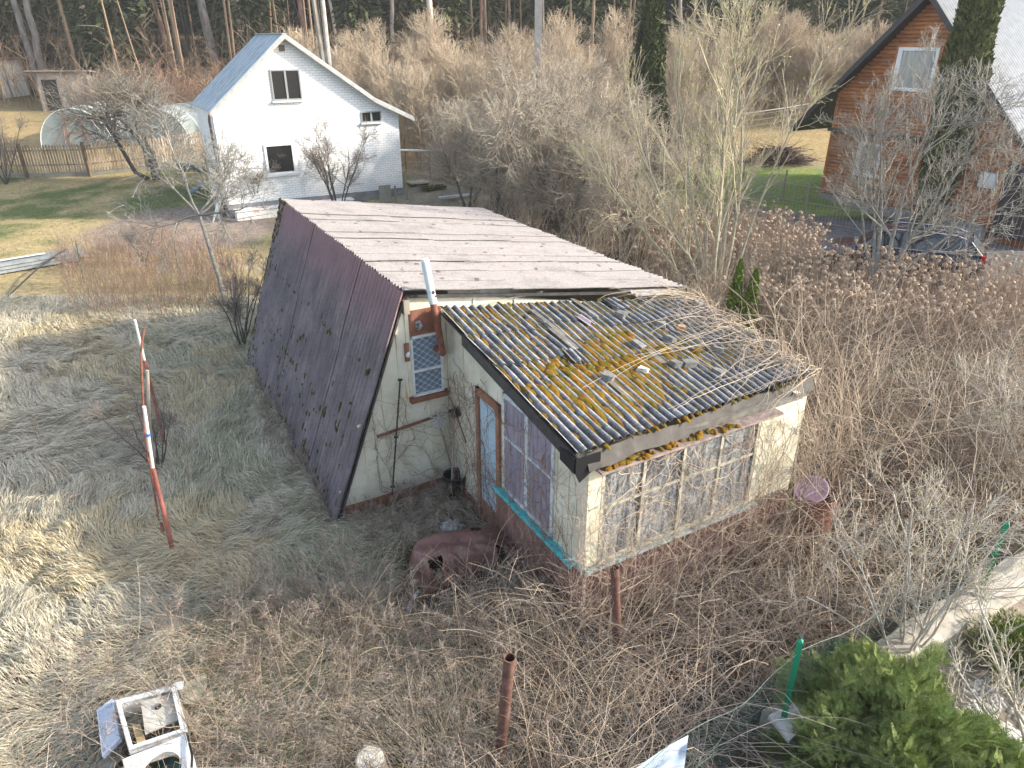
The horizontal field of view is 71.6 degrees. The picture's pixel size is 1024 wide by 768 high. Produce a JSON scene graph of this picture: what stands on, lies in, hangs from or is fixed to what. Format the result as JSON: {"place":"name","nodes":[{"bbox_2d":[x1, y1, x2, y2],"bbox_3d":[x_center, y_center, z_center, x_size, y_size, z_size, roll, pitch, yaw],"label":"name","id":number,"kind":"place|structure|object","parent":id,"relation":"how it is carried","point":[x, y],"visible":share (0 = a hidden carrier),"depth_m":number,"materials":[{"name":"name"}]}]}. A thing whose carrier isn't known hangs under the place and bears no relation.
{"place":"outdoors","nodes":[
{"label":"outdoors","id":0,"kind":"place"},
{"bbox_2d":[0,171,271,303],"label":"lawn grass","id":1,"kind":"structure","parent":0,"point":[107,230],"depth_m":28.97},
{"bbox_2d":[0,0,1023,767],"bbox_3d":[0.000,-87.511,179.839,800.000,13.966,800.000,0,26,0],"label":"ground","id":2,"kind":"structure","parent":0,"point":[814,144],"depth_m":16.68,"materials":[{"name":"plant"}]},
{"bbox_2d":[0,112,30,184],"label":"bare bush","id":3,"kind":"object","parent":2,"relation":"on","point":[4,151],"visible":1,"depth_m":34.45,"materials":[{"name":"black plant"}]},
{"bbox_2d":[0,57,31,98],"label":"garden shed","id":4,"kind":"structure","parent":2,"relation":"on","point":[22,82],"depth_m":54.25,"materials":[{"name":"grey wood"}]},
{"bbox_2d":[3,0,38,95],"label":"pine tree","id":5,"kind":"object","parent":2,"relation":"on","point":[19,19],"visible":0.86,"depth_m":53.85,"materials":[{"name":"grey plant"}]},
{"bbox_2d":[18,0,44,69],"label":"pine tree","id":6,"kind":"object","parent":2,"relation":"on","point":[31,22],"visible":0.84,"depth_m":53.73,"materials":[{"name":"grey plant"}]},
{"bbox_2d":[24,70,102,110],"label":"lean to shed","id":7,"kind":"object","parent":2,"relation":"on","point":[49,79],"visible":0.51,"depth_m":49.58,"materials":[{"name":"brown"}]},
{"bbox_2d":[40,100,139,147],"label":"greenhouse","id":8,"kind":"object","parent":2,"relation":"on","point":[47,138],"visible":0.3,"depth_m":40.75,"materials":[{"name":"white"}]},
{"bbox_2d":[0,131,204,178],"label":"picket fence","id":9,"kind":"object","parent":2,"relation":"on","point":[60,173],"visible":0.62,"depth_m":35.66,"materials":[{"name":"wood"}]},
{"bbox_2d":[37,56,189,179],"bbox_3d":[-19.052,-12.670,34.182,6.973,5.735,5.497,0,26,0],"label":"apple tree","id":10,"kind":"object","parent":2,"relation":"on","point":[102,114],"visible":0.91,"depth_m":33.58,"materials":[{"name":"black plant"}]},
{"bbox_2d":[80,375,183,470],"bbox_3d":[-6.596,0.775,12.444,1.206,1.778,1.525,21,33,36],"label":"bare bush","id":11,"kind":"object","parent":2,"relation":"on","point":[167,419],"visible":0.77,"depth_m":12.49,"materials":[{"name":"black plant"}]},
{"bbox_2d":[114,215,162,262],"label":"bare bush","id":12,"kind":"object","parent":2,"relation":"on","point":[145,234],"visible":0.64,"depth_m":23.92,"materials":[{"name":"black plant"}]},
{"bbox_2d":[41,213,248,321],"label":"dead stalks","id":13,"kind":"object","parent":2,"relation":"on","point":[211,276],"visible":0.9,"depth_m":22.20,"materials":[{"name":"plant"}]},
{"bbox_2d":[97,684,195,767],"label":"washing machine","id":14,"kind":"object","parent":2,"relation":"on","point":[148,754],"visible":0.85,"depth_m":7.51,"materials":[{"name":"white metal"}]},
{"bbox_2d":[142,406,174,555],"bbox_3d":[-4.970,1.469,9.987,0.320,2.676,0.106,17,31,31],"label":"marker pole","id":15,"kind":"object","parent":2,"relation":"on","point":[149,456],"visible":0.93,"depth_m":9.95,"materials":[{"name":"red"}]},
{"bbox_2d":[127,101,201,144],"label":"greenhouse","id":16,"kind":"object","parent":2,"relation":"on","point":[193,121],"visible":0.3,"depth_m":41.51,"materials":[{"name":"white"}]},
{"bbox_2d":[91,84,279,306],"bbox_3d":[-8.596,-5.131,19.680,5.080,5.966,3.406,0,26,0],"label":"fruit tree","id":17,"kind":"object","parent":2,"relation":"on","point":[217,172],"visible":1,"depth_m":19.11,"materials":[{"name":"grey plant"}]},
{"bbox_2d":[193,0,219,74],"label":"pine tree","id":18,"kind":"object","parent":2,"relation":"on","point":[201,5],"visible":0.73,"depth_m":56.56,"materials":[{"name":"grey plant"}]},
{"bbox_2d":[54,48,394,105],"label":"brown undergrowth","id":19,"kind":"object","parent":2,"relation":"on","point":[194,92],"visible":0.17,"depth_m":47.65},
{"bbox_2d":[206,241,267,344],"bbox_3d":[-6.496,-2.136,17.476,1.723,2.539,2.179,-3,26,-7],"label":"bare bush","id":20,"kind":"object","parent":2,"relation":"on","point":[236,313],"visible":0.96,"depth_m":17.13,"materials":[{"name":"black plant"}]},
{"bbox_2d":[0,310,558,602],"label":"sparse weeds","id":21,"kind":"object","parent":2,"relation":"on","point":[392,511],"visible":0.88,"depth_m":11.50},
{"bbox_2d":[191,33,414,220],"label":"brick house","id":22,"kind":"structure","parent":2,"relation":"on","point":[274,93],"depth_m":29.94,"materials":[{"name":"white brick"}]},
{"bbox_2d":[263,143,298,177],"bbox_3d":[-9.749,-9.447,29.942,1.320,1.310,0.140,-14,29,-26],"label":"window","id":23,"kind":"structure","parent":22,"relation":"in","point":[288,163],"depth_m":29.98,"materials":[{"name":"white"}]},
{"bbox_2d":[269,69,304,102],"bbox_3d":[-9.193,-12.161,28.971,1.300,1.240,0.140,-14,29,-26],"label":"window","id":24,"kind":"structure","parent":22,"relation":"in","point":[285,83],"depth_m":29.01,"materials":[{"name":"grey"}]},
{"bbox_2d":[0,497,642,767],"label":"dry weeds","id":25,"kind":"object","parent":2,"relation":"on","point":[306,603],"visible":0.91,"depth_m":8.27,"materials":[{"name":"plant"}]},
{"bbox_2d":[312,0,331,66],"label":"utility pole","id":26,"kind":"object","parent":2,"relation":"on","point":[327,54],"visible":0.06,"depth_m":36.84,"materials":[{"name":"white concrete"}]},
{"bbox_2d":[0,291,649,767],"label":"dry grass","id":27,"kind":"structure","parent":2,"relation":"on","point":[128,509],"depth_m":11.04,"materials":[{"name":"beige plant"}]},
{"bbox_2d":[294,114,379,200],"bbox_3d":[-7.252,-9.153,29.834,3.632,4.232,2.871,0,26,0],"label":"bare bush","id":28,"kind":"object","parent":2,"relation":"on","point":[318,161],"visible":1,"depth_m":29.81,"materials":[{"name":"black plant"}]},
{"bbox_2d":[314,43,374,93],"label":"bare shrub","id":29,"kind":"object","parent":2,"relation":"on","point":[344,69],"visible":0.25,"depth_m":40.58,"materials":[{"name":"beige plant"}]},
{"bbox_2d":[330,30,378,91],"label":"bare shrub","id":30,"kind":"object","parent":2,"relation":"on","point":[354,49],"visible":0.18,"depth_m":43.49,"materials":[{"name":"beige plant"}]},
{"bbox_2d":[355,744,385,767],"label":"log stump","id":31,"kind":"object","parent":2,"relation":"on","point":[380,754],"visible":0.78,"depth_m":7.23,"materials":[{"name":"beige plant"}]},
{"bbox_2d":[338,39,422,144],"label":"thicket tree","id":32,"kind":"object","parent":2,"relation":"on","point":[371,61],"visible":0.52,"depth_m":37.79,"materials":[{"name":"beige plant"}]},
{"bbox_2d":[344,15,425,108],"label":"thicket tree","id":33,"kind":"object","parent":2,"relation":"on","point":[373,36],"visible":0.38,"depth_m":42.32,"materials":[{"name":"beige plant"}]},
{"bbox_2d":[369,58,435,167],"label":"thicket tree","id":34,"kind":"object","parent":2,"relation":"on","point":[396,103],"visible":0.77,"depth_m":35.72,"materials":[{"name":"beige plant"}]},
{"bbox_2d":[385,63,441,167],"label":"thicket tree","id":35,"kind":"object","parent":2,"relation":"on","point":[418,84],"visible":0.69,"depth_m":35.61,"materials":[{"name":"beige plant"}]},
{"bbox_2d":[397,6,465,128],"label":"thicket tree","id":36,"kind":"object","parent":2,"relation":"on","point":[438,29],"visible":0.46,"depth_m":42.49,"materials":[{"name":"beige plant"}]},
{"bbox_2d":[413,63,450,158],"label":"bare shrub","id":37,"kind":"object","parent":2,"relation":"on","point":[432,79],"visible":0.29,"depth_m":36.76,"materials":[{"name":"beige plant"}]},
{"bbox_2d":[410,40,493,125],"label":"thicket tree","id":38,"kind":"object","parent":2,"relation":"on","point":[446,58],"visible":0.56,"depth_m":39.97,"materials":[{"name":"beige plant"}]},
{"bbox_2d":[443,467,465,500],"bbox_3d":[-0.953,1.691,11.904,0.404,0.464,0.400,0,26,0],"label":"bucket","id":39,"kind":"object","parent":2,"relation":"on","point":[447,477],"visible":0.77,"depth_m":11.81,"materials":[{"name":"black plastic"}]},
{"bbox_2d":[1,0,914,32],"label":"forest","id":40,"kind":"object","parent":2,"relation":"on","point":[668,3],"visible":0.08,"depth_m":75.02,"materials":[{"name":"plant"}]},
{"bbox_2d":[0,0,916,110],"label":"forest","id":41,"kind":"object","parent":2,"relation":"on","point":[256,17],"visible":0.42,"depth_m":54.76,"materials":[{"name":"plant"}]},
{"bbox_2d":[408,527,524,594],"bbox_3d":[-0.648,2.458,10.376,1.719,0.584,0.788,-12,28,-23],"label":"barrel","id":42,"kind":"object","parent":2,"relation":"on","point":[449,541],"visible":0.88,"depth_m":10.14,"materials":[{"name":"metal"}]},
{"bbox_2d":[404,90,533,206],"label":"orchard tree","id":43,"kind":"object","parent":2,"relation":"on","point":[443,154],"visible":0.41,"depth_m":29.47,"materials":[{"name":"beige plant"}]},
{"bbox_2d":[441,52,536,126],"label":"thicket tree","id":44,"kind":"object","parent":2,"relation":"on","point":[472,87],"visible":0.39,"depth_m":35.16,"materials":[{"name":"beige plant"}]},
{"bbox_2d":[419,80,562,214],"bbox_3d":[-0.499,-9.394,28.896,6.228,5.462,6.060,-11,28,-22],"label":"orchard tree","id":45,"kind":"object","parent":2,"relation":"on","point":[484,184],"visible":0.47,"depth_m":28.49,"materials":[{"name":"beige plant"}]},
{"bbox_2d":[494,652,515,765],"bbox_3d":[-0.085,3.425,7.271,0.115,1.872,0.299,-22,34,-38],"label":"rusty pipe","id":46,"kind":"object","parent":2,"relation":"on","point":[506,691],"visible":0.94,"depth_m":7.07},
{"bbox_2d":[473,38,542,119],"bbox_3d":[-0.063,-14.124,36.038,4.116,6.233,5.548,-7,27,-15],"label":"bare shrub","id":47,"kind":"object","parent":2,"relation":"on","point":[516,60],"visible":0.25,"depth_m":35.61,"materials":[{"name":"beige plant"}]},
{"bbox_2d":[479,20,566,89],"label":"thicket tree","id":48,"kind":"object","parent":2,"relation":"on","point":[507,41],"visible":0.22,"depth_m":37.96,"materials":[{"name":"beige plant"}]},
{"bbox_2d":[247,198,813,628],"bbox_3d":[-0.876,-1.012,13.783,7.060,4.536,12.279,-14,29,-26],"label":"garden cabin","id":49,"kind":"object","parent":2,"relation":"on","point":[363,288],"visible":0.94,"depth_m":10.98,"materials":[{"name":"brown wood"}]},
{"bbox_2d":[358,396,447,492],"bbox_3d":[-1.654,1.011,11.511,1.634,1.913,0.778,-5,26,-10],"label":"creeper vine","id":50,"kind":"object","parent":49,"relation":"attached to","point":[391,438],"visible":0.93,"depth_m":11.48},
{"bbox_2d":[409,332,444,397],"bbox_3d":[-1.333,-0.314,11.193,0.535,1.030,0.045,-14,29,-26],"label":"window","id":51,"kind":"structure","parent":49,"relation":"in","point":[426,380],"depth_m":11.21,"materials":[{"name":"glass"}]},
{"bbox_2d":[475,386,501,528],"bbox_3d":[-0.351,1.270,10.786,0.050,2.460,0.720,-14,29,-26],"label":"veranda door","id":52,"kind":"structure","parent":49,"relation":"in","point":[493,436],"depth_m":10.62,"materials":[{"name":"orange paint"}]},
{"bbox_2d":[429,358,602,610],"bbox_3d":[-0.089,1.335,10.212,0.950,2.818,4.292,-15,30,-29],"label":"creeper vine","id":53,"kind":"object","parent":49,"relation":"attached to","point":[505,481],"visible":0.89,"depth_m":10.02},
{"bbox_2d":[502,392,555,538],"bbox_3d":[0.213,1.079,9.604,0.040,1.600,1.320,-14,29,-26],"label":"side window","id":54,"kind":"structure","parent":49,"relation":"in","point":[509,406],"depth_m":9.59,"materials":[{"name":"grey glass"}]},
{"bbox_2d":[597,423,760,562],"bbox_3d":[2.222,1.329,9.285,2.645,1.470,0.050,-14,29,-26],"label":"front window","id":55,"kind":"structure","parent":49,"relation":"in","point":[721,440],"depth_m":9.28,"materials":[{"name":"grey glass"}]},
{"bbox_2d":[558,399,839,623],"bbox_3d":[2.683,1.717,9.630,4.740,2.640,0.994,-14,29,-27],"label":"creeper vine","id":56,"kind":"object","parent":49,"relation":"attached to","point":[710,487],"visible":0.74,"depth_m":9.44,"materials":[{"name":"plant"}]},
{"bbox_2d":[584,266,821,417],"bbox_3d":[2.938,-0.740,11.072,3.467,0.903,5.153,6,27,13],"label":"creeper vine","id":57,"kind":"object","parent":49,"relation":"on","point":[687,296],"visible":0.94,"depth_m":10.96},
{"bbox_2d":[534,0,541,152],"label":"utility pole","id":58,"kind":"object","parent":2,"relation":"on","point":[538,18],"visible":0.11,"depth_m":35.84,"materials":[{"name":"concrete"}]},
{"bbox_2d":[468,34,625,146],"bbox_3d":[1.471,-12.478,32.722,7.486,6.748,7.694,3,26,5],"label":"orchard tree","id":59,"kind":"object","parent":2,"relation":"on","point":[591,73],"visible":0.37,"depth_m":32.54,"materials":[{"name":"beige plant"}]},
{"bbox_2d":[507,6,589,67],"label":"bare shrub","id":60,"kind":"object","parent":2,"relation":"on","point":[549,28],"visible":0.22,"depth_m":42.03,"materials":[{"name":"beige plant"}]},
{"bbox_2d":[514,28,593,94],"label":"bare shrub","id":61,"kind":"object","parent":2,"relation":"on","point":[563,47],"visible":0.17,"depth_m":36.74,"materials":[{"name":"beige plant"}]},
{"bbox_2d":[458,58,661,231],"bbox_3d":[1.240,-8.683,26.439,7.130,6.426,7.328,20,33,36],"label":"orchard tree","id":62,"kind":"object","parent":2,"relation":"on","point":[526,127],"visible":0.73,"depth_m":25.07,"materials":[{"name":"beige plant"}]},
{"bbox_2d":[523,21,600,77],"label":"bare shrub","id":63,"kind":"object","parent":2,"relation":"on","point":[569,37],"visible":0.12,"depth_m":38.92,"materials":[{"name":"beige plant"}]},
{"bbox_2d":[503,106,670,243],"bbox_3d":[2.568,-7.357,25.208,5.704,5.141,5.862,-2,26,-5],"label":"orchard tree","id":64,"kind":"object","parent":2,"relation":"on","point":[555,211],"visible":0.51,"depth_m":24.87,"materials":[{"name":"brown plant"}]},
{"bbox_2d":[508,53,678,192],"bbox_3d":[3.130,-10.378,29.643,7.130,6.426,7.328,-7,27,-13],"label":"orchard tree","id":65,"kind":"object","parent":2,"relation":"on","point":[570,99],"visible":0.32,"depth_m":28.44,"materials":[{"name":"beige plant"}]},
{"bbox_2d":[573,4,639,84],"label":"bare shrub","id":66,"kind":"object","parent":2,"relation":"on","point":[609,49],"visible":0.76,"depth_m":46.59,"materials":[{"name":"beige plant"}]},
{"bbox_2d":[392,56,836,178],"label":"tan undergrowth","id":67,"kind":"object","parent":2,"relation":"on","point":[777,89],"visible":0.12,"depth_m":46.39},
{"bbox_2d":[610,565,622,665],"bbox_3d":[1.252,2.873,8.469,0.282,1.801,0.100,-8,27,-16],"label":"rusty pipe","id":68,"kind":"object","parent":2,"relation":"on","point":[616,605],"visible":0.79,"depth_m":8.27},
{"bbox_2d":[554,111,713,259],"bbox_3d":[4.054,-6.683,24.196,5.496,4.820,5.347,-1,26,-1],"label":"orchard tree","id":69,"kind":"object","parent":2,"relation":"on","point":[616,206],"visible":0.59,"depth_m":23.62,"materials":[{"name":"beige plant"}]},
{"bbox_2d":[457,171,818,322],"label":"grey undergrowth","id":70,"kind":"object","parent":2,"relation":"on","point":[707,291],"visible":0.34,"depth_m":23.11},
{"bbox_2d":[620,0,673,192],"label":"spire thuja","id":71,"kind":"object","parent":2,"relation":"on","point":[651,32],"visible":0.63,"depth_m":31.09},
{"bbox_2d":[354,408,961,767],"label":"bramble thicket","id":72,"kind":"object","parent":2,"relation":"on","point":[690,637],"visible":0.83,"depth_m":8.59,"materials":[{"name":"plant"}]},
{"bbox_2d":[666,33,731,119],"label":"thicket tree","id":73,"kind":"object","parent":2,"relation":"on","point":[688,72],"visible":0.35,"depth_m":44.90,"materials":[{"name":"beige plant"}]},
{"bbox_2d":[648,76,758,187],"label":"orchard tree","id":74,"kind":"object","parent":2,"relation":"on","point":[714,115],"visible":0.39,"depth_m":31.99,"materials":[{"name":"beige plant"}]},
{"bbox_2d":[424,459,1023,767],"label":"leaf litter","id":75,"kind":"object","parent":2,"relation":"on","point":[762,695],"visible":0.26,"depth_m":9.19,"materials":[{"name":"brown plant"}]},
{"bbox_2d":[560,0,893,305],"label":"pussy willow","id":76,"kind":"object","parent":2,"relation":"on","point":[721,143],"visible":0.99,"depth_m":18.91,"materials":[{"name":"beige plant"}]},
{"bbox_2d":[724,258,744,322],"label":"young thuja","id":77,"kind":"object","parent":2,"relation":"on","point":[736,286],"visible":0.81,"depth_m":18.29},
{"bbox_2d":[739,268,759,334],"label":"young thuja","id":78,"kind":"object","parent":2,"relation":"on","point":[749,294],"visible":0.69,"depth_m":18.14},
{"bbox_2d":[718,2,795,111],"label":"thicket tree","id":79,"kind":"object","parent":2,"relation":"on","point":[764,34],"visible":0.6,"depth_m":47.13,"materials":[{"name":"beige plant"}]},
{"bbox_2d":[728,138,825,165],"bbox_3d":[14.003,-12.469,37.871,5.363,1.265,3.323,-7,27,-14],"label":"brush pile","id":80,"kind":"object","parent":2,"relation":"on","point":[799,159],"visible":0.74,"depth_m":37.58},
{"bbox_2d":[771,10,814,111],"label":"bare shrub","id":81,"kind":"object","parent":2,"relation":"on","point":[803,48],"visible":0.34,"depth_m":47.38,"materials":[{"name":"beige plant"}]},
{"bbox_2d":[765,11,835,112],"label":"thicket tree","id":82,"kind":"object","parent":2,"relation":"on","point":[781,64],"visible":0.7,"depth_m":47.21,"materials":[{"name":"beige plant"}]},
{"bbox_2d":[773,29,852,115],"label":"thicket tree","id":83,"kind":"object","parent":2,"relation":"on","point":[826,67],"visible":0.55,"depth_m":46.75,"materials":[{"name":"beige plant"}]},
{"bbox_2d":[789,487,838,550],"bbox_3d":[4.590,2.016,10.842,0.600,0.870,0.597,0,26,0],"label":"oil drum","id":84,"kind":"object","parent":2,"relation":"on","point":[815,517],"visible":0.46,"depth_m":10.63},
{"bbox_2d":[794,475,828,503],"bbox_3d":[4.454,1.571,10.564,0.458,0.287,0.397,0,26,0],"label":"basin","id":85,"kind":"object","parent":84,"relation":"on","point":[821,483],"visible":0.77,"depth_m":10.60,"materials":[{"name":"pink plastic"}]},
{"bbox_2d":[781,35,851,106],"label":"bare shrub","id":86,"kind":"object","parent":2,"relation":"on","point":[805,72],"visible":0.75,"depth_m":46.67,"materials":[{"name":"beige plant"}]},
{"bbox_2d":[643,522,1023,767],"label":"chain link fence","id":87,"kind":"object","parent":2,"relation":"on","point":[795,663],"visible":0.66,"depth_m":7.54,"materials":[{"name":"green metal"}]},
{"bbox_2d":[636,736,687,767],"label":"white sheet","id":88,"kind":"object","parent":87,"relation":"attached to","point":[675,759],"visible":0.97,"depth_m":6.33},
{"bbox_2d":[653,236,1023,603],"bbox_3d":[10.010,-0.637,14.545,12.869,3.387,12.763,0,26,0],"label":"scrub thicket","id":89,"kind":"object","parent":2,"relation":"on","point":[951,458],"visible":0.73,"depth_m":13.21,"materials":[{"name":"plant"}]},
{"bbox_2d":[839,18,892,69],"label":"bare shrub","id":90,"kind":"object","parent":2,"relation":"on","point":[863,41],"visible":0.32,"depth_m":44.30,"materials":[{"name":"beige plant"}]},
{"bbox_2d":[744,174,1023,256],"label":"panel fence","id":91,"kind":"object","parent":2,"relation":"on","point":[808,186],"visible":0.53,"depth_m":28.42,"materials":[{"name":"grey metal"}]},
{"bbox_2d":[755,634,1022,767],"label":"garden thuja","id":92,"kind":"object","parent":2,"relation":"on","point":[894,694],"visible":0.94,"depth_m":7.01,"materials":[{"name":"plant"}]},
{"bbox_2d":[759,443,1023,692],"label":"lilac shrub","id":93,"kind":"object","parent":2,"relation":"on","point":[911,592],"visible":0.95,"depth_m":8.57,"materials":[{"name":"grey plant"}]},
{"bbox_2d":[759,551,1023,754],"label":"wall","id":94,"kind":"structure","parent":2,"relation":"on","point":[949,629],"depth_m":9.17,"materials":[{"name":"concrete"}]},
{"bbox_2d":[768,702,804,743],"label":"concrete slab","id":95,"kind":"structure","parent":94,"relation":"on","point":[782,724],"depth_m":7.65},
{"bbox_2d":[823,222,986,286],"bbox_3d":[12.767,-4.386,23.161,4.639,1.578,1.820,15,30,28],"label":"parked car","id":96,"kind":"object","parent":2,"relation":"on","point":[914,248],"visible":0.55,"depth_m":22.32,"materials":[{"name":"black paint"}]},
{"bbox_2d":[793,0,1023,248],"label":"log house","id":97,"kind":"structure","parent":2,"relation":"on","point":[897,38],"depth_m":27.95,"materials":[{"name":"wood"}]},
{"bbox_2d":[888,44,944,92],"bbox_3d":[15.865,-12.423,27.934,0.090,1.680,1.940,-14,29,-26],"label":"window","id":98,"kind":"structure","parent":97,"relation":"in","point":[905,53],"depth_m":27.95,"materials":[{"name":"white plastic"}]},
{"bbox_2d":[989,163,1023,241],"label":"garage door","id":99,"kind":"structure","parent":97,"relation":"in","point":[1004,200],"depth_m":26.02,"materials":[{"name":"brown"}]},
{"bbox_2d":[813,23,1023,295],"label":"lichen tree","id":100,"kind":"object","parent":2,"relation":"on","point":[884,113],"visible":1,"depth_m":19.41,"materials":[{"name":"grey plant"}]},
{"bbox_2d":[876,335,1023,503],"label":"lilac shrub","id":101,"kind":"object","parent":2,"relation":"on","point":[1015,393],"visible":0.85,"depth_m":11.39,"materials":[{"name":"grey plant"}]},
{"bbox_2d":[881,728,1023,767],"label":"garden thuja","id":102,"kind":"object","parent":2,"relation":"on","point":[1011,762],"visible":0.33,"depth_m":6.80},
{"bbox_2d":[881,560,1023,750],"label":"lilac shrub","id":103,"kind":"object","parent":2,"relation":"on","point":[1012,698],"visible":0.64,"depth_m":7.75,"materials":[{"name":"grey plant"}]},
{"bbox_2d":[908,0,1005,226],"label":"column thuja","id":104,"kind":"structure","parent":2,"relation":"on","point":[972,19],"depth_m":25.69,"materials":[{"name":"plant"}]},
{"bbox_2d":[957,669,1023,733],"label":"pebbles","id":105,"kind":"object","parent":2,"relation":"on","point":[995,704],"visible":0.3,"depth_m":8.35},
{"bbox_2d":[959,607,1023,694],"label":"garden thuja","id":106,"kind":"object","parent":2,"relation":"on","point":[1014,635],"visible":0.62,"depth_m":8.77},
{"bbox_2d":[632,190,1023,362],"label":"hydrangea field","id":107,"kind":"structure","parent":0,"point":[945,294],"depth_m":20.35,"materials":[{"name":"plant"}]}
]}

